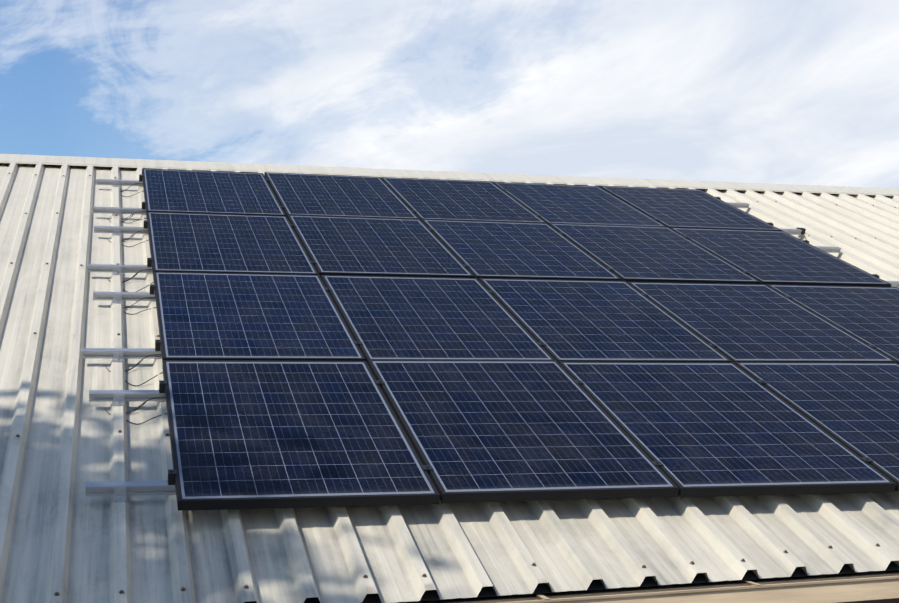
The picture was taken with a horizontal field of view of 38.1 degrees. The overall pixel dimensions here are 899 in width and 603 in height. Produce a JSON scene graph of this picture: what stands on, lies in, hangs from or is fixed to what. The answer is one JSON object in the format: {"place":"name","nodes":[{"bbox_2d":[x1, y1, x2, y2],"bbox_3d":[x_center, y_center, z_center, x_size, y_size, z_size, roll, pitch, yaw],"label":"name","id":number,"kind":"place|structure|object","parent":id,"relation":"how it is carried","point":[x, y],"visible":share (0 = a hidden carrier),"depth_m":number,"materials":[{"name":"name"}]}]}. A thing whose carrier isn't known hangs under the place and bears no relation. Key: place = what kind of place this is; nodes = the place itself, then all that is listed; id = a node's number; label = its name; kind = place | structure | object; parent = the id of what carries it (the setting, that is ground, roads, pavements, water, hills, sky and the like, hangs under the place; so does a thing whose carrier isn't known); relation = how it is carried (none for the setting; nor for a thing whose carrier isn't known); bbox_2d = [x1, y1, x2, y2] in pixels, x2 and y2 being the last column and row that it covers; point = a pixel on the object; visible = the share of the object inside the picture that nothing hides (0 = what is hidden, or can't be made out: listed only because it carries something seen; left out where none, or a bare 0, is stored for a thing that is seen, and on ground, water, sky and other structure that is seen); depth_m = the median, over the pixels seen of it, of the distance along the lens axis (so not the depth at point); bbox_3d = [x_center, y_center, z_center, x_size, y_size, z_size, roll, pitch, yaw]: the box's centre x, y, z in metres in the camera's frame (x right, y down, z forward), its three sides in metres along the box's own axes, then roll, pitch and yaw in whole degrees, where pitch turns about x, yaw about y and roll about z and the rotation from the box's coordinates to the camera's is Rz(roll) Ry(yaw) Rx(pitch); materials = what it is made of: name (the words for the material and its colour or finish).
{"place":"outdoors","nodes":[
{"label":"outdoors","id":0,"kind":"place"},
{"bbox_2d":[0,0,898,188],"label":"sky","id":1,"kind":"structure","parent":0,"point":[796,92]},
{"bbox_2d":[402,570,898,602],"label":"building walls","id":2,"kind":"structure","parent":0,"point":[648,587],"depth_m":6.12,"materials":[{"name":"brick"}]},
{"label":"gables","id":3,"kind":"object","parent":2,"relation":"on","visible":0},
{"bbox_2d":[0,162,898,602],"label":"roof sheet","id":4,"kind":"object","parent":3,"relation":"on","point":[64,536],"visible":0.25,"depth_m":5.23,"materials":[{"name":"paint"}]},
{"bbox_2d":[0,154,898,195],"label":"ridge cap","id":5,"kind":"object","parent":4,"relation":"on","point":[217,166],"visible":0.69,"depth_m":12.17,"materials":[{"name":"paint"}]},
{"bbox_2d":[8,173,895,595],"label":"roof screws","id":6,"kind":"object","parent":4,"relation":"on","point":[364,575],"visible":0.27,"depth_m":4.97,"materials":[{"name":"brown"}]},
{"bbox_2d":[105,183,805,424],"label":"cables","id":7,"kind":"object","parent":4,"relation":"on","point":[802,233],"visible":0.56,"depth_m":7.50,"materials":[{"name":"black plastic"}]},
{"bbox_2d":[81,179,898,501],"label":"mounting rails","id":8,"kind":"object","parent":4,"relation":"on","point":[119,491],"visible":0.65,"depth_m":6.57,"materials":[{"name":"metal"}]},
{"bbox_2d":[142,168,285,215],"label":"solar module","id":9,"kind":"object","parent":8,"relation":"on","point":[205,192],"visible":0.83,"depth_m":10.17,"materials":[{"name":"blue"}]},
{"bbox_2d":[146,212,318,274],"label":"solar module","id":10,"kind":"object","parent":8,"relation":"on","point":[218,243],"visible":0.9,"depth_m":8.65,"materials":[{"name":"blue"}]},
{"bbox_2d":[153,272,365,362],"bbox_3d":[-1.110,0.075,7.251,1.010,0.041,1.604,1,16,-15],"label":"solar module","id":11,"kind":"object","parent":8,"relation":"on","point":[246,316],"visible":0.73,"depth_m":7.12,"materials":[{"name":"blue"}]},
{"bbox_2d":[162,360,439,510],"bbox_3d":[-0.720,0.543,5.739,1.010,0.043,1.604,1,16,-15],"label":"solar module","id":12,"kind":"object","parent":8,"relation":"on","point":[256,434],"visible":0.96,"depth_m":5.54,"materials":[{"name":"blue"}]},
{"bbox_2d":[264,172,419,218],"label":"solar module","id":13,"kind":"object","parent":8,"relation":"on","point":[334,195],"visible":0.77,"depth_m":10.46,"materials":[{"name":"blue"}]},
{"bbox_2d":[288,215,473,277],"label":"solar module","id":14,"kind":"object","parent":8,"relation":"on","point":[353,246],"visible":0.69,"depth_m":8.92,"materials":[{"name":"blue"}]},
{"bbox_2d":[321,275,554,363],"bbox_3d":[-0.120,0.092,7.496,1.010,0.042,1.604,1,17,-15],"label":"solar module","id":15,"kind":"object","parent":8,"relation":"on","point":[411,318],"visible":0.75,"depth_m":7.39,"materials":[{"name":"blue"}]},
{"bbox_2d":[381,177,546,222],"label":"solar module","id":16,"kind":"object","parent":8,"relation":"on","point":[443,199],"visible":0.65,"depth_m":10.72,"materials":[{"name":"blue"}]},
{"bbox_2d":[139,174,878,484],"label":"panel clamps","id":17,"kind":"object","parent":8,"relation":"on","point":[172,473],"visible":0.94,"depth_m":6.86,"materials":[{"name":"black"}]},
{"bbox_2d":[422,219,621,280],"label":"solar module","id":18,"kind":"object","parent":8,"relation":"on","point":[503,250],"visible":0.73,"depth_m":9.18,"materials":[{"name":"blue"}]},
{"bbox_2d":[368,360,678,502],"bbox_3d":[0.267,0.553,6.006,1.010,0.043,1.604,1,17,-15],"label":"solar module","id":19,"kind":"object","parent":8,"relation":"on","point":[501,430],"visible":0.96,"depth_m":5.81,"materials":[{"name":"blue"}]},
{"bbox_2d":[493,182,666,226],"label":"solar module","id":20,"kind":"object","parent":8,"relation":"on","point":[571,204],"visible":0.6,"depth_m":10.99,"materials":[{"name":"blue"}]},
{"bbox_2d":[479,278,731,362],"bbox_3d":[0.869,0.107,7.755,1.010,0.042,1.604,1,17,-15],"label":"solar module","id":21,"kind":"object","parent":8,"relation":"on","point":[594,320],"visible":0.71,"depth_m":7.64,"materials":[{"name":"blue"}]},
{"bbox_2d":[549,223,759,283],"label":"solar module","id":22,"kind":"object","parent":8,"relation":"on","point":[644,254],"visible":0.81,"depth_m":9.44,"materials":[{"name":"blue"}]},
{"bbox_2d":[599,186,781,230],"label":"solar module","id":23,"kind":"object","parent":8,"relation":"on","point":[681,208],"visible":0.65,"depth_m":11.24,"materials":[{"name":"blue"}]},
{"bbox_2d":[559,361,895,496],"bbox_3d":[1.256,0.572,6.264,1.010,0.043,1.604,1,16,-15],"label":"solar module","id":24,"kind":"object","parent":8,"relation":"on","point":[703,429],"visible":0.92,"depth_m":6.08,"materials":[{"name":"blue"}]},
{"bbox_2d":[628,282,896,362],"bbox_3d":[1.860,0.124,8.017,1.010,0.041,1.604,1,16,-15],"label":"solar module","id":25,"kind":"object","parent":8,"relation":"on","point":[749,323],"visible":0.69,"depth_m":7.91,"materials":[{"name":"blue"}]},
{"bbox_2d":[670,227,890,286],"bbox_3d":[2.445,-0.339,9.826,1.010,0.042,1.604,1,16,-15],"label":"solar module","id":26,"kind":"object","parent":8,"relation":"on","point":[766,257],"visible":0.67,"depth_m":9.70,"materials":[{"name":"blue"}]},
{"bbox_2d":[734,362,898,490],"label":"solar module","id":27,"kind":"object","parent":8,"relation":"on","point":[853,407],"visible":0.85,"depth_m":6.69,"materials":[{"name":"blue"}]},
{"bbox_2d":[767,284,898,363],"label":"solar module","id":28,"kind":"object","parent":8,"relation":"on","point":[868,315],"visible":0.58,"depth_m":8.47,"materials":[{"name":"blue"}]},
{"bbox_2d":[426,571,898,602],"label":"roof fascia","id":29,"kind":"structure","parent":3,"relation":"attached to","point":[894,600],"depth_m":4.89,"materials":[{"name":"brown"}]},
{"bbox_2d":[458,573,898,602],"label":"gutter","id":30,"kind":"object","parent":29,"relation":"on","point":[852,588],"visible":1,"depth_m":4.84,"materials":[{"name":"paint"}]}
]}

